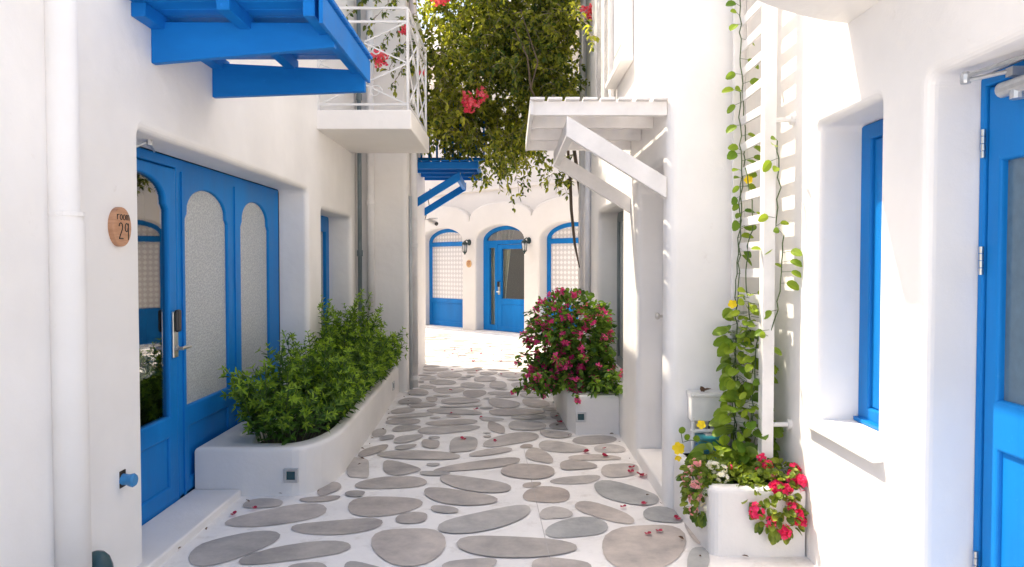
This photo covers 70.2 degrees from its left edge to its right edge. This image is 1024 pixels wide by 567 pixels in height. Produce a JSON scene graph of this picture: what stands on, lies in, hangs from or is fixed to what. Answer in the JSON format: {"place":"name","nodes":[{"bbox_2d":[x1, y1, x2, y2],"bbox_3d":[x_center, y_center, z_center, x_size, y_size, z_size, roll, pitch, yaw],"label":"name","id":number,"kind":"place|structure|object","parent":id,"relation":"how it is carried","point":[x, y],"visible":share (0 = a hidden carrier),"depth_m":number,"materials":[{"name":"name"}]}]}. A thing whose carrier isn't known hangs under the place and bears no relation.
{"place":"outdoors","nodes":[
{"label":"outdoors","id":0,"kind":"place"},
{"bbox_2d":[417,0,471,30],"label":"sky","id":1,"kind":"structure","parent":0,"point":[419,16],"materials":[{"name":"white"}]},
{"bbox_2d":[160,333,816,566],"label":"ground","id":2,"kind":"structure","parent":0,"point":[589,549],"depth_m":4.69,"materials":[{"name":"concrete"}]},
{"bbox_2d":[92,550,113,566],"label":"garden lamp","id":3,"kind":"object","parent":2,"relation":"on","point":[101,558],"visible":0.78,"depth_m":3.07,"materials":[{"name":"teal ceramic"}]},
{"bbox_2d":[137,490,240,566],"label":"doorstep","id":4,"kind":"object","parent":2,"relation":"on","point":[168,532],"visible":0.72,"depth_m":4.10,"materials":[{"name":"white paint"}]},
{"bbox_2d":[0,0,428,566],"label":"white house","id":5,"kind":"structure","parent":2,"relation":"on","point":[237,250],"depth_m":4.25,"materials":[{"name":"paint"}]},
{"bbox_2d":[44,0,91,566],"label":"drain pipe","id":6,"kind":"object","parent":5,"relation":"attached to","point":[69,380],"visible":0.97,"depth_m":2.84,"materials":[{"name":"white paint"}]},
{"bbox_2d":[108,207,130,246],"bbox_3d":[-1.788,-0.259,3.321,0.030,0.180,0.160,0,2,0],"label":"room sign","id":7,"kind":"object","parent":5,"relation":"attached to","point":[119,226],"visible":1,"depth_m":3.30,"materials":[{"name":"brown wood"}]},
{"bbox_2d":[119,469,137,488],"bbox_3d":[-1.772,0.902,3.364,0.063,0.078,0.064,0,2,0],"label":"power plug","id":8,"kind":"object","parent":5,"relation":"attached to","point":[129,480],"visible":1,"depth_m":3.34,"materials":[{"name":"blue plastic"}]},
{"bbox_2d":[139,342,159,379],"bbox_3d":[-2.147,0.460,4.044,0.035,0.215,0.740,0,2,0],"label":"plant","id":9,"kind":"object","parent":5,"relation":"hanging from","point":[148,360],"visible":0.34,"depth_m":4.30,"materials":[{"name":"green plant"}]},
{"bbox_2d":[136,139,191,522],"bbox_3d":[-1.998,0.287,4.068,0.216,2.100,0.943,0,2,0],"label":"entrance door","id":10,"kind":"structure","parent":5,"relation":"in","point":[158,437],"depth_m":4.36,"materials":[{"name":"blue paint"}]},
{"bbox_2d":[130,0,372,98],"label":"awning","id":11,"kind":"object","parent":5,"relation":"attached to","point":[216,35],"visible":1,"depth_m":3.63,"materials":[{"name":"blue paint"}]},
{"bbox_2d":[321,215,328,330],"bbox_3d":[-2.085,0.280,7.550,0.060,2.030,1.320,0,2,0],"label":"side door","id":12,"kind":"structure","parent":5,"relation":"in","point":[324,220],"depth_m":8.05,"materials":[{"name":"blue paint"}]},
{"bbox_2d":[356,0,362,335],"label":"drain pipe","id":13,"kind":"object","parent":5,"relation":"attached to","point":[359,168],"visible":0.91,"depth_m":8.32,"materials":[{"name":"grey metal"}]},
{"bbox_2d":[354,0,425,391],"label":"white house","id":14,"kind":"structure","parent":2,"relation":"on","point":[392,182],"depth_m":8.45,"materials":[{"name":"beige paint"}]},
{"bbox_2d":[366,0,374,335],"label":"drain pipe","id":15,"kind":"object","parent":14,"relation":"attached to","point":[370,202],"visible":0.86,"depth_m":8.34,"materials":[{"name":"grey metal"}]},
{"bbox_2d":[409,196,412,389],"bbox_3d":[-1.205,0.114,8.666,0.040,2.300,0.040,0,2,0],"label":"drain pipe","id":16,"kind":"object","parent":14,"relation":"attached to","point":[410,309],"visible":1,"depth_m":8.65,"materials":[{"name":"grey metal"}]},
{"bbox_2d":[409,0,418,387],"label":"drain pipe","id":17,"kind":"object","parent":14,"relation":"attached to","point":[413,160],"visible":0.64,"depth_m":8.75,"materials":[{"name":"grey metal"}]},
{"bbox_2d":[424,189,437,225],"bbox_3d":[-1.201,-1.115,10.632,0.260,0.553,0.170,0,2,0],"label":"security camera","id":18,"kind":"object","parent":14,"relation":"attached to","point":[432,221],"visible":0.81,"depth_m":10.60,"materials":[{"name":"white paint"}]},
{"bbox_2d":[417,160,481,215],"bbox_3d":[-0.844,-1.268,9.869,0.832,0.615,1.400,0,2,0],"label":"awning","id":19,"kind":"object","parent":14,"relation":"attached to","point":[448,171],"visible":0.81,"depth_m":9.30,"materials":[{"name":"blue paint"}]},
{"bbox_2d":[418,102,484,160],"bbox_3d":[-0.805,-2.029,9.688,0.890,0.790,0.040,0,2,0],"label":"railing","id":20,"kind":"object","parent":14,"relation":"attached to","point":[437,158],"visible":0.29,"depth_m":9.68,"materials":[{"name":"white metal"}]},
{"bbox_2d":[189,334,708,566],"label":"paving stones","id":21,"kind":"object","parent":2,"relation":"on","point":[632,546],"visible":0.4,"depth_m":4.49,"materials":[{"name":"grey stone"}]},
{"bbox_2d":[195,366,398,495],"bbox_3d":[-1.625,1.214,6.566,0.840,0.415,3.740,0,2,0],"label":"planter","id":22,"kind":"object","parent":21,"relation":"on","point":[234,458],"visible":0.7,"depth_m":4.76,"materials":[{"name":"white paint"}]},
{"bbox_2d":[283,468,298,482],"bbox_3d":[-1.425,1.238,4.699,0.092,0.092,0.032,0,2,0],"label":"step light","id":23,"kind":"object","parent":22,"relation":"attached to","point":[291,475],"visible":1,"depth_m":4.68,"materials":[{"name":"grey metal"}]},
{"bbox_2d":[217,330,369,445],"bbox_3d":[-1.550,0.735,5.263,0.947,0.707,1.304,0,2,0],"label":"shrub","id":24,"kind":"object","parent":22,"relation":"on","point":[278,400],"visible":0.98,"depth_m":5.06,"materials":[{"name":"green plant"}]},
{"bbox_2d":[274,294,395,420],"bbox_3d":[-1.594,0.588,6.373,1.065,0.941,1.875,0,2,0],"label":"shrub","id":25,"kind":"object","parent":22,"relation":"on","point":[370,366],"visible":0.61,"depth_m":6.48,"materials":[{"name":"green plant"}]},
{"bbox_2d":[321,288,408,386],"bbox_3d":[-1.618,0.531,7.584,1.074,0.988,1.566,0,2,0],"label":"shrub","id":26,"kind":"object","parent":22,"relation":"on","point":[393,355],"visible":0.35,"depth_m":7.35,"materials":[{"name":"green plant"}]},
{"bbox_2d":[524,451,551,566],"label":"paving joint","id":27,"kind":"object","parent":21,"relation":"on","point":[539,515],"visible":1,"depth_m":4.27,"materials":[{"name":"white concrete"}]},
{"bbox_2d":[552,388,618,433],"bbox_3d":[0.698,1.177,7.365,0.485,0.445,1.940,0,2,0],"label":"planter","id":28,"kind":"object","parent":21,"relation":"on","point":[601,410],"visible":0.38,"depth_m":6.40,"materials":[{"name":"white paint"}]},
{"bbox_2d":[510,287,622,403],"bbox_3d":[0.509,0.587,7.167,1.059,1.110,1.931,0,2,0],"label":"flowering bush","id":29,"kind":"object","parent":28,"relation":"in","point":[564,361],"visible":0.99,"depth_m":6.78,"materials":[{"name":"green plant"}]},
{"bbox_2d":[576,412,585,421],"bbox_3d":[0.605,1.171,6.398,0.092,0.092,0.032,0,2,0],"label":"step light","id":30,"kind":"object","parent":28,"relation":"attached to","point":[580,416],"visible":1,"depth_m":6.38,"materials":[{"name":"grey metal"}]},
{"bbox_2d":[674,452,804,556],"bbox_3d":[1.242,1.262,4.081,0.515,0.455,0.710,0,2,0],"label":"planter","id":31,"kind":"object","parent":21,"relation":"on","point":[727,530],"visible":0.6,"depth_m":3.73,"materials":[{"name":"white paint"}]},
{"bbox_2d":[695,421,721,457],"bbox_3d":[1.175,0.946,4.317,0.170,0.273,0.160,0,2,0],"label":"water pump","id":32,"kind":"object","parent":31,"relation":"on","point":[708,437],"visible":0.29,"depth_m":4.25,"materials":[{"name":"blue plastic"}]},
{"bbox_2d":[690,421,737,450],"bbox_3d":[1.200,1.071,4.372,0.281,0.500,0.104,0,2,0],"label":"pipe frame","id":33,"kind":"object","parent":31,"relation":"in","point":[693,430],"visible":0.35,"depth_m":4.32,"materials":[{"name":"white metal"}]},
{"bbox_2d":[676,454,753,527],"bbox_3d":[1.103,1.111,3.926,0.436,0.379,0.333,0,2,0],"label":"geranium","id":34,"kind":"object","parent":31,"relation":"in","point":[691,490],"visible":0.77,"depth_m":3.84,"materials":[{"name":"green plant"}]},
{"bbox_2d":[701,450,785,486],"bbox_3d":[1.239,1.040,3.977,0.485,0.208,0.501,0,2,0],"label":"creeping plant","id":35,"kind":"object","parent":31,"relation":"in","point":[733,472],"visible":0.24,"depth_m":3.88,"materials":[{"name":"green plant"}]},
{"bbox_2d":[727,453,808,544],"bbox_3d":[1.351,1.118,3.814,0.392,0.419,0.398,0,2,0],"label":"geranium","id":36,"kind":"object","parent":31,"relation":"in","point":[794,478],"visible":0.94,"depth_m":3.70,"materials":[{"name":"pink plant"}]},
{"bbox_2d":[346,0,599,318],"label":"bougainvillea","id":37,"kind":"object","parent":2,"relation":"on","point":[530,54],"visible":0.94,"depth_m":8.82,"materials":[{"name":"green plant"}]},
{"bbox_2d":[423,0,578,345],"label":"white house","id":38,"kind":"structure","parent":2,"relation":"on","point":[458,296],"depth_m":15.13,"materials":[{"name":"beige paint"}]},
{"bbox_2d":[429,229,462,327],"bbox_3d":[-1.384,-0.135,16.270,1.430,2.205,0.065,2,2,45],"label":"arched window","id":39,"kind":"structure","parent":38,"relation":"in","point":[445,246],"depth_m":16.35,"materials":[{"name":"blue paint"}]},
{"bbox_2d":[462,239,470,254],"bbox_3d":[-0.966,-0.770,15.327,0.126,0.325,0.203,2,2,45],"label":"wall lamp","id":40,"kind":"object","parent":38,"relation":"attached to","point":[464,245],"visible":1,"depth_m":15.28,"materials":[{"name":"black metal"}]},
{"bbox_2d":[466,260,471,266],"bbox_3d":[-0.916,-0.420,15.415,0.025,0.160,0.156,-2,2,-45],"label":"room sign","id":41,"kind":"object","parent":38,"relation":"attached to","point":[468,263],"visible":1,"depth_m":15.41,"materials":[{"name":"brown wood"}]},
{"bbox_2d":[489,232,497,323],"bbox_3d":[-0.399,-0.137,15.487,0.300,2.130,0.070,2,2,45],"label":"curtain","id":42,"kind":"object","parent":38,"relation":"hanging from","point":[494,236],"visible":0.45,"depth_m":15.49,"materials":[{"name":"grey fabric"}]},
{"bbox_2d":[501,230,514,298],"bbox_3d":[-0.053,-0.427,15.132,0.480,1.530,0.070,2,2,45],"label":"curtain","id":43,"kind":"object","parent":38,"relation":"hanging from","point":[506,234],"visible":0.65,"depth_m":15.20,"materials":[{"name":"grey fabric"}]},
{"bbox_2d":[497,244,523,332],"bbox_3d":[0.021,0.098,14.800,0.926,1.788,0.135,2,2,45],"label":"arched door","id":44,"kind":"structure","parent":38,"relation":"in","point":[510,311],"depth_m":14.95,"materials":[{"name":"blue paint"}]},
{"bbox_2d":[521,237,530,253],"bbox_3d":[0.268,-0.736,14.094,0.126,0.325,0.203,2,2,45],"label":"wall lamp","id":45,"kind":"object","parent":38,"relation":"attached to","point":[524,241],"visible":1,"depth_m":14.05,"materials":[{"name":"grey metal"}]},
{"bbox_2d":[547,222,578,329],"bbox_3d":[1.197,-0.065,13.690,1.430,2.205,0.065,2,2,45],"label":"arched window","id":46,"kind":"structure","parent":38,"relation":"in","point":[562,264],"depth_m":13.91,"materials":[{"name":"blue paint"}]},
{"bbox_2d":[586,0,586,96],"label":"drain pipe","id":47,"kind":"object","parent":38,"relation":"attached to","point":[586,53],"visible":0.24,"depth_m":9.24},
{"bbox_2d":[587,0,761,508],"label":"white house","id":48,"kind":"structure","parent":2,"relation":"on","point":[661,273],"depth_m":4.44,"materials":[{"name":"paint"}]},
{"bbox_2d":[579,0,585,339],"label":"drain pipe","id":49,"kind":"object","parent":48,"relation":"attached to","point":[582,41],"visible":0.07,"depth_m":9.29,"materials":[{"name":"grey metal"}]},
{"bbox_2d":[584,150,590,352],"bbox_3d":[0.905,-0.237,8.717,0.072,3.000,0.072,0,2,0],"label":"drain pipe","id":50,"kind":"object","parent":48,"relation":"attached to","point":[587,228],"visible":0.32,"depth_m":8.68,"materials":[{"name":"grey metal"}]},
{"bbox_2d":[526,97,667,212],"bbox_3d":[0.524,-0.840,5.109,0.832,0.600,1.460,0,2,0],"label":"awning","id":51,"kind":"object","parent":48,"relation":"attached to","point":[607,130],"visible":1,"depth_m":4.43,"materials":[{"name":"white paint"}]},
{"bbox_2d":[595,0,633,100],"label":"window","id":52,"kind":"structure","parent":48,"relation":"in","point":[614,55],"depth_m":6.46,"materials":[{"name":"white paint"}]},
{"bbox_2d":[617,210,623,368],"bbox_3d":[1.175,0.082,7.095,0.050,1.690,1.820,0,2,0],"label":"window","id":53,"kind":"structure","parent":48,"relation":"in","point":[620,218],"depth_m":7.85,"materials":[{"name":"grey glass"}]},
{"bbox_2d":[655,298,662,347],"bbox_3d":[1.121,0.244,5.006,0.108,2.040,0.995,0,2,0],"label":"door","id":54,"kind":"structure","parent":48,"relation":"in","point":[657,316],"depth_m":5.49,"materials":[{"name":"white paint"}]},
{"bbox_2d":[686,390,722,420],"bbox_3d":[1.165,0.733,4.369,0.214,0.167,0.129,0,2,0],"label":"sink","id":55,"kind":"object","parent":48,"relation":"attached to","point":[703,406],"visible":0.69,"depth_m":4.32,"materials":[{"name":"white ceramic"}]},
{"bbox_2d":[757,0,1023,566],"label":"white house","id":56,"kind":"structure","parent":2,"relation":"on","point":[899,362],"depth_m":2.81,"materials":[{"name":"paint"}]},
{"bbox_2d":[729,0,795,465],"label":"trellis","id":57,"kind":"object","parent":56,"relation":"attached to","point":[766,111],"visible":0.65,"depth_m":3.92,"materials":[{"name":"white paint"}]},
{"bbox_2d":[672,0,801,474],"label":"climbing vine","id":58,"kind":"object","parent":57,"relation":"attached to","point":[737,393],"visible":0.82,"depth_m":4.10,"materials":[{"name":"green plant"}]},
{"bbox_2d":[801,119,882,462],"bbox_3d":[1.627,-0.022,3.308,0.323,1.492,0.735,0,2,0],"label":"window","id":59,"kind":"structure","parent":56,"relation":"in","point":[872,134],"depth_m":3.52,"materials":[{"name":"blue paint"}]},
{"bbox_2d":[960,54,1023,566],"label":"door","id":60,"kind":"structure","parent":56,"relation":"in","point":[1003,463],"depth_m":2.54,"materials":[{"name":"blue paint"}]},
{"bbox_2d":[700,386,710,391],"bbox_3d":[1.161,0.631,4.353,0.070,0.032,0.035,0,2,0],"label":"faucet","id":61,"kind":"object","parent":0,"point":[703,389],"visible":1,"depth_m":4.36,"materials":[{"name":"metal"}]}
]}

